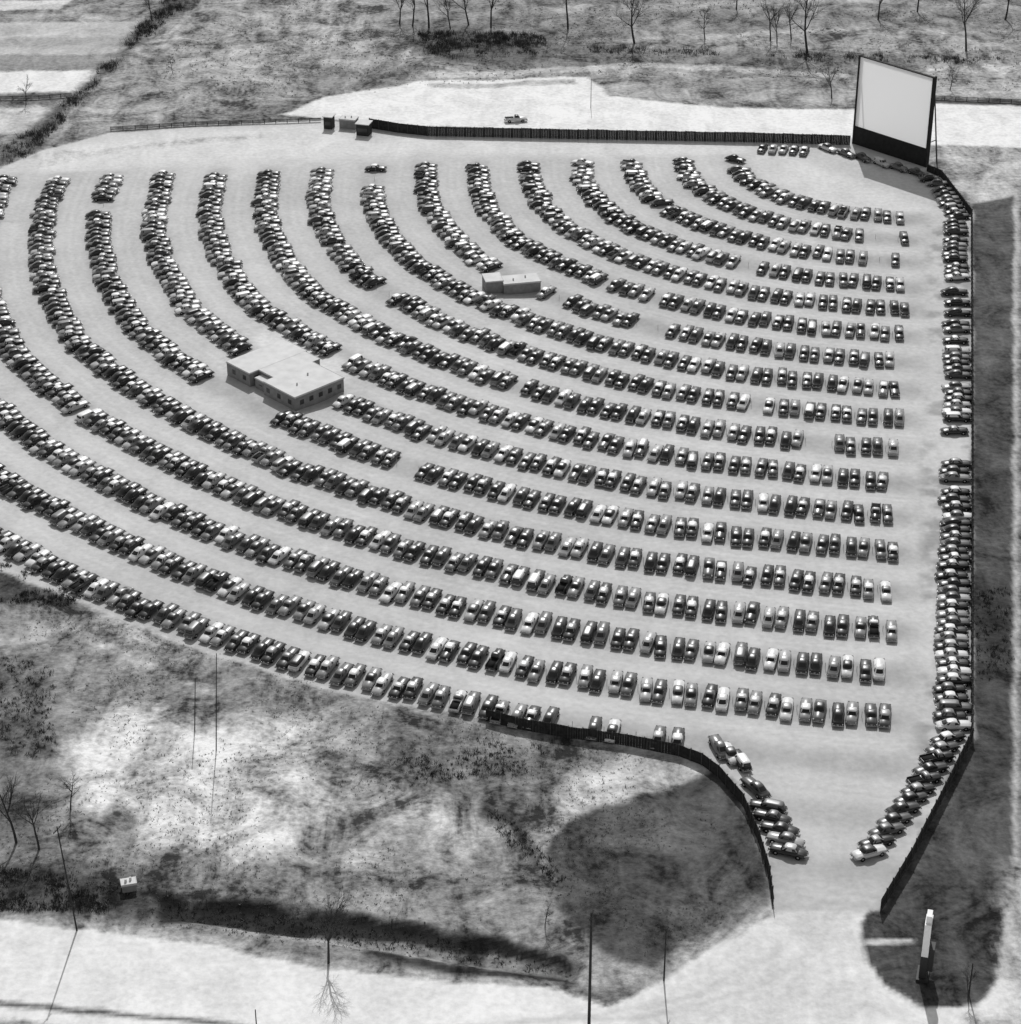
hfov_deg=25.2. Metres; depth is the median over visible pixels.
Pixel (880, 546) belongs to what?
parked car
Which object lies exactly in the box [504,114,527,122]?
parked truck
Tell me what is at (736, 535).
parked car
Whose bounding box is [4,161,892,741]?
speaker posts
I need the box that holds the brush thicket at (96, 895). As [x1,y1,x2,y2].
[0,559,1014,913]
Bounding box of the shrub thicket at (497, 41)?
[1,0,1019,162]
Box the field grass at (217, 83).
[147,0,1018,96]
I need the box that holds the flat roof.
[226,339,343,398]
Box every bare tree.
[0,772,23,842]
[8,788,51,848]
[17,76,31,104]
[60,770,80,809]
[141,0,151,18]
[311,888,355,963]
[395,0,408,23]
[406,0,416,26]
[420,0,429,27]
[432,0,450,27]
[449,0,470,24]
[488,0,495,27]
[543,900,553,926]
[564,0,568,28]
[613,0,653,43]
[695,4,710,38]
[760,0,785,40]
[765,6,782,42]
[783,0,829,52]
[784,0,799,39]
[821,62,839,97]
[877,0,882,19]
[944,61,958,89]
[956,0,982,50]
[960,963,979,1000]
[969,963,973,995]
[1004,0,1009,19]
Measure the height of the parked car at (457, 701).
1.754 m
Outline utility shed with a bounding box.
[120,876,136,892]
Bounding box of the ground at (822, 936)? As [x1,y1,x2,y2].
[0,0,1020,1023]
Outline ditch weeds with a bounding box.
[158,904,570,976]
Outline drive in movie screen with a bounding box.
[852,54,937,167]
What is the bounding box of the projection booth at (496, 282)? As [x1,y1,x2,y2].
[482,272,540,293]
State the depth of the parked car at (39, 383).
458.65 m
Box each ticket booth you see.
[322,113,335,129]
[339,115,358,129]
[355,119,372,135]
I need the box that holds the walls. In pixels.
[227,359,343,410]
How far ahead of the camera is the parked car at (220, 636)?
378.01 m
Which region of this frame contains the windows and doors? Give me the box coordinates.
[232,369,340,404]
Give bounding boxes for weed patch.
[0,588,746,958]
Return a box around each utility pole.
[53,824,77,930]
[194,678,195,731]
[216,653,216,750]
[587,910,593,1023]
[663,926,668,980]
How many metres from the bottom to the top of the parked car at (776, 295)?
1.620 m
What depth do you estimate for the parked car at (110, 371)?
462.96 m
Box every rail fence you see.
[0,93,71,98]
[110,118,320,129]
[936,96,1020,102]
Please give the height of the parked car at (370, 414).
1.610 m
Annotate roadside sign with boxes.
[915,909,935,983]
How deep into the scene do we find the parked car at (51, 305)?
490.21 m
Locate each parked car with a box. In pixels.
[0,174,17,179]
[0,178,17,184]
[0,182,11,187]
[0,186,10,192]
[0,195,8,199]
[0,200,8,204]
[0,300,6,306]
[0,306,7,309]
[0,310,9,315]
[0,318,15,325]
[0,325,12,328]
[0,328,20,335]
[0,334,20,342]
[0,338,24,348]
[0,344,25,354]
[0,399,7,404]
[0,402,16,411]
[0,408,20,420]
[0,413,25,428]
[0,462,5,470]
[0,469,10,475]
[0,472,20,486]
[0,478,27,495]
[0,530,14,540]
[0,534,22,551]
[1,347,30,359]
[3,539,32,558]
[4,419,31,432]
[5,353,33,366]
[5,482,34,499]
[9,422,38,437]
[10,356,38,369]
[12,542,42,561]
[16,362,44,375]
[16,487,44,504]
[18,428,46,442]
[20,491,50,509]
[21,366,48,378]
[22,432,50,447]
[24,548,51,567]
[26,371,53,384]
[27,234,53,241]
[27,237,52,245]
[28,225,52,232]
[28,243,53,250]
[28,252,52,259]
[28,255,53,264]
[28,438,57,453]
[29,208,53,215]
[29,260,53,269]
[29,270,54,278]
[29,554,58,572]
[30,220,53,226]
[30,228,56,236]
[30,246,55,254]
[30,375,59,388]
[32,211,57,218]
[32,264,56,272]
[32,283,58,293]
[33,203,57,209]
[33,216,56,222]
[33,273,59,282]
[34,195,58,201]
[34,496,60,513]
[35,199,58,205]
[35,278,60,286]
[35,381,63,394]
[35,441,65,457]
[38,292,65,301]
[39,191,64,198]
[40,187,64,193]
[40,559,69,578]
[41,184,65,190]
[41,288,67,295]
[42,297,68,306]
[43,499,70,516]
[44,179,68,185]
[44,301,70,310]
[45,382,73,397]
[46,175,70,181]
[46,306,72,315]
[46,446,74,462]
[47,311,74,320]
[48,506,78,524]
[49,562,78,582]
[51,316,78,325]
[51,389,77,403]
[52,451,79,466]
[55,510,86,528]
[56,319,82,329]
[56,393,83,406]
[58,325,84,334]
[58,329,84,341]
[60,399,90,413]
[60,455,89,472]
[61,568,90,588]
[64,334,91,345]
[64,339,91,351]
[68,459,96,475]
[68,572,99,592]
[70,513,99,532]
[73,343,99,356]
[74,408,103,423]
[77,347,105,359]
[78,518,106,536]
[79,465,105,480]
[82,411,109,426]
[82,577,110,597]
[84,230,109,239]
[84,351,112,364]
[85,209,110,217]
[85,218,110,225]
[85,239,110,248]
[86,227,111,233]
[86,467,114,485]
[87,213,112,220]
[87,523,117,543]
[88,221,111,228]
[88,235,111,242]
[88,248,113,256]
[89,244,113,251]
[89,257,115,265]
[89,356,116,368]
[89,416,117,431]
[91,188,116,195]
[91,193,114,201]
[91,253,116,260]
[91,580,120,601]
[92,262,117,270]
[92,266,116,274]
[92,269,116,279]
[92,362,118,375]
[94,274,120,283]
[95,180,117,187]
[95,185,119,191]
[95,473,123,490]
[96,527,125,546]
[97,280,123,289]
[98,419,126,434]
[99,173,123,179]
[99,177,123,183]
[101,365,128,377]
[102,283,127,292]
[102,289,127,298]
[102,477,130,494]
[104,292,131,303]
[105,586,133,606]
[106,425,132,440]
[107,369,135,383]
[107,533,134,551]
[108,303,135,312]
[110,298,136,306]
[110,374,138,388]
[113,428,141,443]
[114,308,141,316]
[114,481,141,499]
[114,589,142,610]
[115,312,143,321]
[117,535,145,555]
[119,379,146,393]
[120,317,148,326]
[121,434,148,449]
[121,486,148,503]
[122,320,148,332]
[123,598,151,618]
[125,383,152,396]
[127,325,153,337]
[127,543,154,561]
[128,437,156,453]
[129,492,156,510]
[135,328,161,340]
[135,387,162,400]
[136,599,164,619]
[137,334,165,347]
[137,545,166,564]
[138,392,165,406]
[138,442,165,459]
[138,495,165,513]
[139,228,164,236]
[140,219,163,226]
[141,206,166,213]
[141,232,166,240]
[142,211,165,218]
[142,223,166,229]
[143,214,168,221]
[144,198,168,205]
[144,240,168,249]
[145,202,167,208]
[145,337,171,349]
[145,446,172,462]
[146,237,170,243]
[146,249,169,257]
[147,189,170,196]
[147,194,171,200]
[147,255,172,263]
[148,181,173,188]
[148,186,171,192]
[148,245,173,252]
[148,501,176,519]
[149,173,174,180]
[149,178,172,184]
[149,550,176,569]
[150,396,175,409]
[151,258,175,266]
[151,342,178,354]
[152,170,175,175]
[152,602,179,623]
[153,263,179,271]
[153,400,181,414]
[154,347,180,359]
[155,267,180,275]
[157,450,183,467]
[157,555,185,574]
[159,272,183,280]
[160,352,186,365]
[160,607,187,629]
[161,276,187,284]
[161,503,187,520]
[163,281,189,289]
[163,454,190,471]
[164,404,190,418]
[166,285,192,293]
[168,355,193,368]
[169,289,195,298]
[169,294,195,303]
[169,408,196,423]
[169,509,196,527]
[170,560,196,579]
[174,304,200,314]
[174,459,200,476]
[175,298,201,308]
[175,359,201,373]
[176,611,201,632]
[179,412,206,428]
[179,512,206,530]
[181,362,208,376]
[181,563,207,582]
[182,462,208,480]
[183,307,208,318]
[183,616,210,639]
[185,416,213,432]
[187,310,213,323]
[187,369,214,382]
[190,470,216,486]
[190,518,216,536]
[194,315,220,327]
[194,568,219,588]
[195,208,220,215]
[196,421,223,437]
[197,199,221,206]
[197,225,222,232]
[197,319,224,332]
[198,187,222,194]
[198,191,223,198]
[198,204,221,210]
[198,212,221,219]
[198,229,223,237]
[198,621,225,643]
[199,196,223,202]
[199,521,225,540]
[200,216,224,223]
[200,220,225,227]
[201,182,226,189]
[201,471,226,488]
[202,232,228,240]
[203,172,227,177]
[203,175,225,181]
[203,425,229,441]
[203,571,231,591]
[204,238,227,246]
[205,241,230,249]
[205,247,231,255]
[205,324,230,336]
[206,180,225,184]
[207,251,231,259]
[209,327,236,340]
[209,624,236,646]
[210,255,234,265]
[211,476,238,494]
[213,429,241,446]
[214,525,239,543]
[215,333,241,345]
[216,258,242,266]
[216,576,243,596]
[217,264,241,271]
[217,268,244,277]
[219,480,246,498]
[220,531,246,549]
[221,433,246,449]
[222,272,247,281]
[222,277,248,286]
[222,336,248,349]
[223,629,249,652]
[225,581,251,601]
[226,282,253,291]
[226,342,252,355]
[230,286,257,295]
[230,438,256,455]
[231,484,258,503]
[233,291,260,301]
[235,533,261,552]
[235,632,261,654]
[239,294,264,304]
[240,489,265,506]
[240,585,265,606]
[241,441,267,456]
[243,298,270,310]
[244,537,270,557]
[246,303,272,315]
[249,637,275,660]
[250,197,274,205]
[250,589,274,610]
[251,445,277,462]
[251,493,278,512]
[252,209,275,217]
[254,184,279,190]
[254,188,278,195]
[254,200,279,207]
[254,222,279,230]
[254,307,280,319]
[255,181,280,187]
[255,193,278,199]
[255,205,278,211]
[255,214,279,221]
[255,543,281,563]
[256,172,280,179]
[256,176,279,182]
[256,217,281,224]
[257,169,280,174]
[258,226,281,233]
[259,231,284,238]
[259,449,285,466]
[259,641,286,664]
[260,497,286,515]
[262,234,287,242]
[262,239,287,248]
[262,310,287,322]
[264,594,289,614]
[267,242,292,251]
[267,316,290,328]
[267,545,292,565]
[268,248,293,256]
[269,252,295,260]
[269,409,293,425]
[270,455,294,471]
[272,257,298,265]
[274,646,300,669]
[275,260,301,269]
[275,459,302,476]
[276,317,301,330]
[276,499,300,518]
[276,594,302,615]
[280,411,304,427]
[281,265,307,273]
[281,323,308,336]
[282,268,307,278]
[282,548,307,568]
[284,504,309,522]
[286,273,312,283]
[287,417,312,433]
[287,649,311,671]
[288,327,312,339]
[289,463,314,480]
[290,277,317,287]
[292,599,316,620]
[293,553,316,572]
[295,282,321,292]
[296,331,320,344]
[296,419,321,436]
[297,508,322,527]
[298,285,324,297]
[299,464,325,482]
[302,603,326,624]
[303,333,327,346]
[304,654,326,676]
[305,191,327,197]
[305,290,328,302]
[305,556,330,577]
[306,186,330,192]
[306,194,330,201]
[306,198,329,205]
[307,215,332,224]
[307,511,330,530]
[308,177,331,184]
[308,207,332,214]
[309,175,332,180]
[309,182,333,188]
[309,201,331,209]
[309,294,335,306]
[309,423,333,440]
[310,166,334,172]
[310,169,333,176]
[310,340,334,352]
[312,210,335,216]
[313,219,336,226]
[313,468,338,486]
[315,223,339,231]
[315,227,340,235]
[315,560,340,580]
[315,654,340,679]
[317,342,342,355]
[317,427,341,443]
[317,607,340,630]
[318,298,343,309]
[319,232,343,240]
[319,516,343,535]
[320,236,345,245]
[323,471,347,488]
[325,301,350,313]
[326,243,352,252]
[328,431,352,448]
[328,565,354,586]
[329,610,352,631]
[329,661,354,685]
[330,249,355,257]
[331,393,355,408]
[332,305,357,318]
[332,518,353,537]
[333,477,358,495]
[334,252,359,261]
[334,435,360,453]
[338,257,362,265]
[338,309,361,321]
[339,261,365,271]
[340,568,364,588]
[341,353,364,369]
[342,396,366,413]
[342,616,366,638]
[343,524,366,543]
[343,663,366,687]
[344,479,369,496]
[347,313,372,325]
[347,439,373,456]
[348,265,373,273]
[348,268,372,280]
[348,359,372,372]
[351,317,376,330]
[351,400,375,415]
[353,619,377,641]
[354,274,378,285]
[354,526,378,545]
[355,570,380,592]
[356,442,381,459]
[356,485,378,503]
[358,362,383,377]
[360,187,383,194]
[360,195,384,203]
[360,321,385,334]
[361,184,384,189]
[361,666,382,690]
[362,191,386,197]
[362,276,386,288]
[362,405,383,421]
[363,200,386,206]
[363,203,387,211]
[364,164,386,171]
[365,208,389,215]
[366,211,389,219]
[367,325,391,337]
[367,364,391,379]
[367,575,389,595]
[368,487,389,504]
[368,530,391,549]
[369,216,394,224]
[370,220,395,228]
[370,408,393,424]
[370,447,392,464]
[370,623,392,645]
[370,671,393,696]
[374,225,398,232]
[374,330,397,343]
[375,229,399,236]
[376,370,399,385]
[378,233,403,241]
[378,581,402,603]
[379,532,401,553]
[380,450,401,467]
[380,490,405,509]
[381,236,406,245]
[382,625,404,648]
[383,332,405,346]
[383,412,405,427]
[384,373,408,388]
[385,292,410,305]
[387,241,412,250]
[387,676,410,699]
[390,414,415,430]
[390,494,412,512]
[391,245,415,253]
[392,538,414,558]
[394,250,418,258]
[394,336,417,349]
[394,581,415,602]
[395,377,418,393]
[397,295,421,307]
[397,630,420,651]
[398,253,423,263]
[399,340,422,353]
[402,299,427,311]
[402,540,426,561]
[402,676,423,699]
[403,258,426,268]
[403,381,426,395]
[403,419,425,434]
[403,499,424,518]
[408,261,432,272]
[409,423,432,440]
[409,585,430,607]
[410,304,432,316]
[411,343,434,357]
[411,631,432,653]
[412,502,435,521]
[413,169,437,175]
[413,185,437,192]
[413,462,435,479]
[414,161,437,167]
[414,181,436,187]
[415,165,437,171]
[415,172,437,179]
[415,384,437,399]
[416,177,439,183]
[416,265,440,276]
[417,189,439,195]
[417,193,440,199]
[417,196,440,203]
[417,306,440,320]
[417,347,440,361]
[417,681,439,705]
[418,201,442,208]
[419,544,439,565]
[420,204,444,213]
[420,587,442,609]
[422,268,445,279]
[423,465,445,482]
[424,312,447,325]
[425,386,447,401]
[425,636,448,660]
[426,212,451,221]
[426,425,447,441]
[427,209,450,216]
[427,352,449,365]
[428,505,450,524]
[429,272,452,284]
[430,685,450,708]
[431,217,454,224]
[431,221,456,230]
[431,315,454,328]
[431,546,452,566]
[432,276,456,288]
[433,429,455,445]
[435,391,457,407]
[435,593,456,614]
[436,225,460,234]
[437,353,460,367]
[437,468,459,486]
[437,508,460,527]
[438,640,460,661]
[440,228,464,237]
[442,280,466,292]
[442,319,464,332]
[443,394,467,410]
[443,552,465,571]
[444,233,469,241]
[444,238,468,247]
[447,432,467,449]
[447,471,468,489]
[447,596,467,617]
[448,284,471,295]
[448,323,470,336]
[448,689,467,712]
[449,357,470,371]
[452,241,478,250]
[454,511,474,530]
[455,288,478,301]
[456,245,480,255]
[456,360,478,374]
[456,398,476,415]
[456,552,478,571]
[456,641,477,664]
[457,327,479,340]
[457,435,478,451]
[461,690,481,714]
[462,249,484,260]
[462,291,487,303]
[462,473,483,491]
[463,515,484,534]
[463,598,484,621]
[464,254,488,264]
[465,162,487,169]
[466,174,489,180]
[466,644,489,668]
[467,166,489,172]
[467,171,490,177]
[467,178,491,184]
[467,182,490,188]
[467,364,489,379]
[467,399,489,414]
[468,186,491,193]
[468,327,491,342]
[470,438,490,455]
[471,190,495,197]
[471,194,495,201]
[471,555,492,576]
[472,476,493,494]
[473,198,497,205]
[474,203,498,210]
[474,368,495,383]
[475,257,497,267]
[475,294,496,306]
[476,207,500,215]
[476,600,496,622]
[477,333,500,346]
[477,519,498,538]
[477,694,498,719]
[478,260,502,272]
[478,404,499,421]
[479,298,502,310]
[480,441,500,457]
[482,210,505,219]
[484,337,506,350]
[484,558,503,578]
[484,648,505,671]
[486,480,505,499]
[487,214,511,221]
[487,406,509,423]
[488,303,508,316]
[489,369,510,385]
[489,699,510,724]
[490,218,513,226]
[490,222,515,231]
[491,519,509,539]
[492,605,511,626]
[493,444,514,461]
[496,227,520,235]
[496,340,516,354]
[496,374,518,388]
[497,304,519,317]
[497,483,516,501]
[498,230,524,240]
[498,563,518,584]
[498,650,517,672]
[501,411,521,426]
[503,526,524,544]
[504,235,527,244]
[504,607,522,630]
[505,447,523,464]
[506,341,527,355]
[507,703,528,728]
[509,307,530,320]
[510,238,534,249]
[510,413,531,430]
[510,565,530,585]
[512,486,530,504]
[514,312,535,325]
[514,655,534,677]
[515,527,534,548]
[516,160,540,166]
[516,164,540,172]
[517,346,537,360]
[517,451,536,469]
[518,171,541,177]
[519,175,543,182]
[519,241,543,252]
[519,378,539,394]
[520,611,539,634]
[521,180,543,185]
[521,489,541,508]
[522,183,545,190]
[524,187,548,194]
[524,245,547,256]
[524,416,544,432]
[524,705,541,729]
[525,315,545,329]
[525,349,545,363]
[525,569,545,590]
[527,195,551,203]
[527,659,545,682]
[528,190,552,198]
[528,453,547,470]
[529,200,552,208]
[530,384,550,399]
[531,530,550,549]
[533,248,556,260]
[533,318,554,332]
[533,419,554,436]
[534,610,552,633]
[535,204,557,211]
[535,285,556,298]
[536,573,556,594]
[537,492,555,511]
[538,352,557,366]
[539,207,562,214]
[539,251,562,262]
[540,386,559,402]
[541,456,562,474]
[542,211,565,220]
[542,706,559,722]
[544,531,562,550]
[545,660,563,683]
[546,256,565,267]
[546,321,565,335]
[546,354,567,369]
[548,214,571,222]
[548,422,566,439]
[548,495,566,513]
[551,220,574,228]
[551,615,567,638]
[553,323,573,338]
[553,459,571,476]
[554,389,572,405]
[554,574,573,594]
[555,223,578,233]
[555,258,578,270]
[557,425,576,441]
[557,536,577,556]
[557,662,577,684]
[560,358,578,373]
[561,294,583,307]
[562,618,580,640]
[563,226,585,237]
[563,392,581,408]
[563,497,582,515]
[564,263,584,274]
[565,327,585,341]
[566,576,584,597]
[567,463,585,480]
[568,360,588,374]
[569,173,592,180]
[570,158,594,166]
[570,537,589,557]
[571,169,594,175]
[571,229,592,239]
[571,298,592,312]
[572,165,594,171]
[572,177,595,184]
[572,426,591,443]
[573,264,593,276]
[573,330,594,344]
[575,499,593,518]
[576,181,599,187]
[576,234,598,244]
[576,396,593,412]
[577,184,599,192]
[577,464,596,483]
[577,664,593,688]
[579,302,598,315]
[580,268,602,281]
[580,620,597,643]
[581,189,603,195]
[581,236,604,247]
[581,363,599,379]
[581,431,599,448]
[583,192,607,199]
[583,579,600,600]
[584,197,609,205]
[585,334,604,348]
[586,397,604,414]
[586,541,603,561]
[586,715,602,740]
[587,272,608,284]
[588,668,605,692]
[589,504,607,522]
[591,240,612,252]
[591,304,611,318]
[591,366,608,382]
[592,200,616,208]
[593,621,609,644]
[594,467,609,485]
[595,336,614,350]
[595,582,612,604]
[597,204,619,211]
[597,243,620,254]
[597,433,615,449]
[597,543,615,564]
[599,307,619,320]
[599,402,616,417]
[600,207,624,216]
[601,505,619,524]
[603,213,627,222]
[603,469,622,487]
[604,369,621,384]
[604,718,621,743]
[606,247,627,259]
[606,278,626,290]
[606,435,624,453]
[608,339,626,354]
[608,670,623,693]
[610,403,627,419]
[610,627,625,648]
[612,311,627,325]
[613,214,635,224]
[613,250,633,262]
[613,373,630,387]
[613,585,627,606]
[614,546,630,567]
[617,341,635,355]
[617,507,633,526]
[618,219,640,229]
[618,282,635,294]
[619,472,636,490]
[620,158,642,165]
[620,162,642,170]
[620,312,639,326]
[620,671,637,696]
[622,438,637,456]
[622,627,639,650]
[623,170,648,176]
[623,222,645,233]
[624,167,647,172]
[624,405,641,422]
[624,586,641,607]
[625,175,648,181]
[625,253,644,265]
[627,373,645,389]
[627,547,642,567]
[628,283,645,296]
[629,178,651,184]
[629,475,647,494]
[629,509,644,529]
[630,182,653,190]
[631,256,651,268]
[631,344,648,358]
[633,438,649,456]
[634,225,654,236]
[635,185,657,192]
[635,408,651,424]
[636,377,654,392]
[638,287,655,300]
[639,190,662,196]
[639,631,656,653]
[639,677,652,701]
[640,194,662,202]
[640,228,662,239]
[640,347,656,362]
[642,259,663,271]
[642,591,655,612]
[644,514,660,532]
[644,551,657,571]
[646,444,663,461]
[646,477,662,496]
[649,197,674,206]
[649,231,670,243]
[650,261,670,274]
[650,409,665,425]
[650,725,666,748]
[651,380,666,395]
[651,678,667,703]
[653,349,669,363]
[654,592,668,614]
[654,635,666,658]
[655,552,670,573]
[656,514,671,534]
[657,234,677,245]
[657,480,671,498]
[658,205,680,215]
[658,292,675,306]
[659,444,674,462]
[661,382,675,398]
[662,265,679,277]
[662,351,679,367]
[662,411,675,427]
[664,323,680,337]
[666,207,688,218]
[666,238,685,250]
[667,294,684,308]
[670,267,687,280]
[670,726,684,745]
[671,636,685,659]
[671,679,684,704]
[672,156,694,163]
[672,552,687,573]
[672,594,685,615]
[673,160,694,166]
[673,164,696,171]
[674,480,687,498]
[674,517,686,536]
[675,211,695,221]
[675,240,693,252]
[675,384,691,399]
[675,447,688,464]
[676,172,699,179]
[676,355,691,369]
[676,414,689,430]
[677,168,700,174]
[678,324,694,339]
[679,297,697,310]
[681,213,702,225]
[682,176,704,182]
[682,269,699,282]
[683,179,706,187]
[683,638,698,660]
[684,482,700,501]
[684,555,699,576]
[684,682,697,706]
[685,243,705,255]
[685,595,698,617]
[686,357,701,371]
[686,386,701,401]
[686,416,700,433]
[686,450,697,468]
[686,517,698,537]
[687,327,703,342]
[689,217,709,229]
[689,298,705,313]
[691,247,711,259]
[691,272,707,285]
[692,183,715,189]
[693,187,717,195]
[699,219,718,230]
[700,357,716,372]
[700,419,714,437]
[701,190,725,199]
[701,330,715,345]
[701,388,714,404]
[701,452,714,469]
[701,486,713,504]
[701,522,713,542]
[701,598,715,620]
[701,683,717,707]
[702,557,714,578]
[702,640,715,662]
[703,302,716,316]
[704,275,719,287]
[705,249,722,262]
[706,193,728,203]
[708,222,727,235]
[708,734,725,759]
[710,332,726,346]
[711,304,726,318]
[711,361,725,376]
[712,389,724,405]
[712,419,725,436]
[712,487,726,505]
[713,252,729,264]
[713,277,726,291]
[713,452,725,469]
[713,641,730,665]
[714,521,726,541]
[715,196,736,207]
[715,560,726,580]
[715,600,727,622]
[715,686,729,711]
[716,225,735,236]
[721,200,741,210]
[724,154,746,163]
[724,307,738,321]
[724,741,736,765]
[725,254,741,267]
[725,333,739,348]
[725,364,737,379]
[726,229,743,241]
[726,279,739,292]
[726,391,739,408]
[727,165,751,173]
[727,423,739,440]
[728,455,740,473]
[729,489,740,507]
[730,526,741,546]
[731,169,754,175]
[731,561,743,581]
[732,203,750,213]
[732,601,745,623]
[733,172,755,180]
[733,641,747,665]
[734,230,752,243]
[734,281,748,295]
[734,309,748,323]
[734,687,748,711]
[735,364,748,380]
[735,748,752,771]
[736,205,757,217]
[736,335,748,350]
[736,393,750,409]
[736,425,751,442]
[739,177,762,184]
[739,775,771,799]
[740,456,751,473]
[741,489,753,509]
[742,528,753,547]
[742,566,756,585]
[744,601,759,623]
[745,180,768,189]
[745,647,760,670]
[747,209,766,220]
[747,285,759,298]
[747,311,761,325]
[747,690,762,714]
[748,233,763,245]
[748,337,763,351]
[749,798,787,813]
[750,366,762,383]
[752,808,792,824]
[754,183,775,192]
[754,426,765,444]
[754,457,767,475]
[756,236,769,248]
[756,261,769,274]
[757,143,767,152]
[757,210,773,222]
[757,286,769,300]
[757,493,768,511]
[758,186,779,196]
[758,311,771,325]
[758,527,771,547]
[758,820,800,836]
[760,339,771,354]
[760,564,773,585]
[761,368,772,384]
[762,606,775,627]
[763,397,774,413]
[763,647,778,670]
[764,426,777,443]
[765,692,781,716]
[765,831,805,847]
[767,213,784,225]
[767,237,783,250]
[767,842,808,860]
[768,144,777,153]
[768,263,782,276]
[768,459,777,476]
[768,494,780,513]
[770,189,789,199]
[770,288,782,302]
[770,528,783,548]
[771,314,784,328]
[773,565,785,586]
[774,342,784,356]
[774,605,788,628]
[775,192,794,203]
[776,216,791,228]
[776,240,791,252]
[777,367,786,383]
[777,649,790,671]
[778,144,788,153]
[778,398,788,415]
[779,264,791,277]
[779,290,792,303]
[779,696,793,721]
[780,431,791,448]
[782,314,793,329]
[782,461,794,478]
[784,342,795,357]
[784,495,797,515]
[786,530,800,550]
[787,194,805,206]
[787,370,796,387]
[788,145,799,154]
[788,219,801,231]
[788,568,803,590]
[789,242,802,255]
[789,399,799,415]
[791,267,803,280]
[791,429,803,446]
[793,463,805,481]
[793,609,805,631]
[794,292,804,305]
[795,196,812,208]
[795,496,809,515]
[795,651,809,674]
[796,317,806,332]
[797,219,811,232]
[798,244,811,257]
[799,145,809,155]
[799,345,809,360]
[799,532,812,551]
[799,697,812,721]
[801,268,812,281]
[801,570,815,592]
[802,371,811,387]
[803,401,815,418]
[804,292,815,305]
[805,610,818,631]
[807,200,822,210]
[807,319,816,334]
[809,222,822,234]
[809,346,819,361]
[809,652,822,674]
[810,463,821,481]
[812,244,824,256]
[812,372,823,387]
[812,498,825,517]
[812,699,826,722]
[814,271,825,284]
[815,402,826,419]
[815,534,828,553]
[816,201,830,212]
[817,142,837,152]
[818,294,827,308]
[819,571,833,593]
[820,223,830,235]
[821,321,830,335]
[822,247,832,260]
[822,464,832,482]
[823,347,834,361]
[823,615,835,636]
[824,500,836,518]
[825,272,834,285]
[827,203,842,215]
[827,374,837,389]
[827,655,840,677]
[828,294,837,309]
[829,533,840,553]
[830,404,840,420]
[831,320,841,335]
[831,702,844,726]
[832,225,842,238]
[832,572,844,593]
[834,348,844,363]
[834,434,844,450]
[835,249,844,262]
[836,613,848,636]
[837,148,854,157]
[837,205,849,217]
[837,376,848,391]
[837,468,848,486]
[839,272,847,286]
[840,227,852,239]
[841,296,851,311]
[841,500,853,519]
[841,654,853,678]
[842,405,851,421]
[845,249,854,262]
[845,322,855,336]
[845,436,855,454]
[845,700,858,725]
[846,536,856,556]
[848,273,858,286]
[848,349,858,364]
[849,468,859,486]
[850,207,861,219]
[850,575,861,595]
[850,843,888,861]
[851,298,861,311]
[852,377,863,392]
[853,504,864,523]
[854,616,866,637]
[855,152,871,162]
[855,228,863,241]
[856,323,864,337]
[856,408,866,423]
[857,537,869,556]
[857,833,896,847]
[858,250,867,264]
[858,351,869,366]
[859,658,871,682]
[860,207,870,219]
[861,437,871,453]
[862,273,870,287]
[863,379,873,394]
[863,578,873,598]
[864,703,877,726]
[865,299,875,313]
[865,471,875,489]
[867,615,879,637]
[867,821,906,835]
[868,408,877,424]
[870,323,879,337]
[870,503,880,522]
[871,275,881,289]
[872,156,889,167]
[872,437,882,454]
[872,657,885,680]
[874,208,881,220]
[874,352,883,366]
[874,539,886,558]
[875,811,913,824]
[876,299,885,313]
[876,471,888,489]
[878,380,888,396]
[878,703,890,728]
[880,325,889,340]
[880,580,891,601]
[882,503,892,523]
[883,210,891,222]
[883,408,892,425]
[884,800,921,813]
[885,276,894,290]
[885,351,893,366]
[886,619,896,641]
[887,541,898,561]
[888,438,898,455]
[889,300,899,313]
[889,381,899,396]
[890,162,908,172]
[891,252,899,266]
[892,791,929,802]
[894,324,903,339]
[894,408,903,425]
[895,277,904,291]
[896,211,904,223]
[899,231,908,244]
[899,782,936,794]
[900,302,909,316]
[905,771,943,785]
[907,167,925,176]
[911,761,949,774]
[918,173,940,182]
[918,749,955,764]
[924,740,960,752]
[925,179,947,186]
[929,730,966,743]
[930,186,952,192]
[931,682,967,693]
[932,708,967,720]
[933,189,955,196]
[933,631,968,641]
[933,639,970,650]
[933,691,969,701]
[934,569,968,579]
[934,623,968,633]
[934,647,969,658]
[935,559,970,570]
[935,599,969,609]
[935,608,969,617]
[935,656,970,666]
[935,672,973,686]
[935,699,973,712]
[935,718,973,731]
[936,194,959,201]
[936,591,971,601]
[936,615,971,626]
[936,664,971,675]
[937,198,962,205]
[937,493,970,503]
[937,544,968,553]
[937,577,971,587]
[937,585,970,594]
[938,465,970,473]
[938,471,970,482]
[939,517,971,525]
[939,524,970,533]
[939,530,971,539]
[939,537,971,548]
[939,552,971,560]
[940,286,968,295]
[940,425,968,435]
[940,457,971,467]
[940,485,970,495]
[941,250,967,256]
[941,318,969,325]
[941,381,971,389]
[941,406,971,414]
[941,500,971,511]
[942,202,964,210]
[942,218,966,224]
[942,223,968,228]
[942,235,968,242]
[942,244,966,251]
[942,253,967,262]
[942,323,970,333]
[942,335,968,344]
[942,345,970,353]
[942,351,970,359]
[942,357,969,365]
[942,411,971,422]
[942,510,973,519]
[943,207,966,214]
[943,226,968,235]
[943,240,967,246]
[943,267,968,273]
[943,297,970,306]
[943,307,970,316]
[943,363,971,371]
[943,393,974,401]
[943,399,971,407]
[944,262,969,268]
[944,271,970,280]
[944,369,971,379]
[944,387,971,395]
[946,211,970,219]
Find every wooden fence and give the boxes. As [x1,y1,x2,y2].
[369,118,850,144]
[486,708,773,906]
[880,728,973,911]
[926,164,973,732]

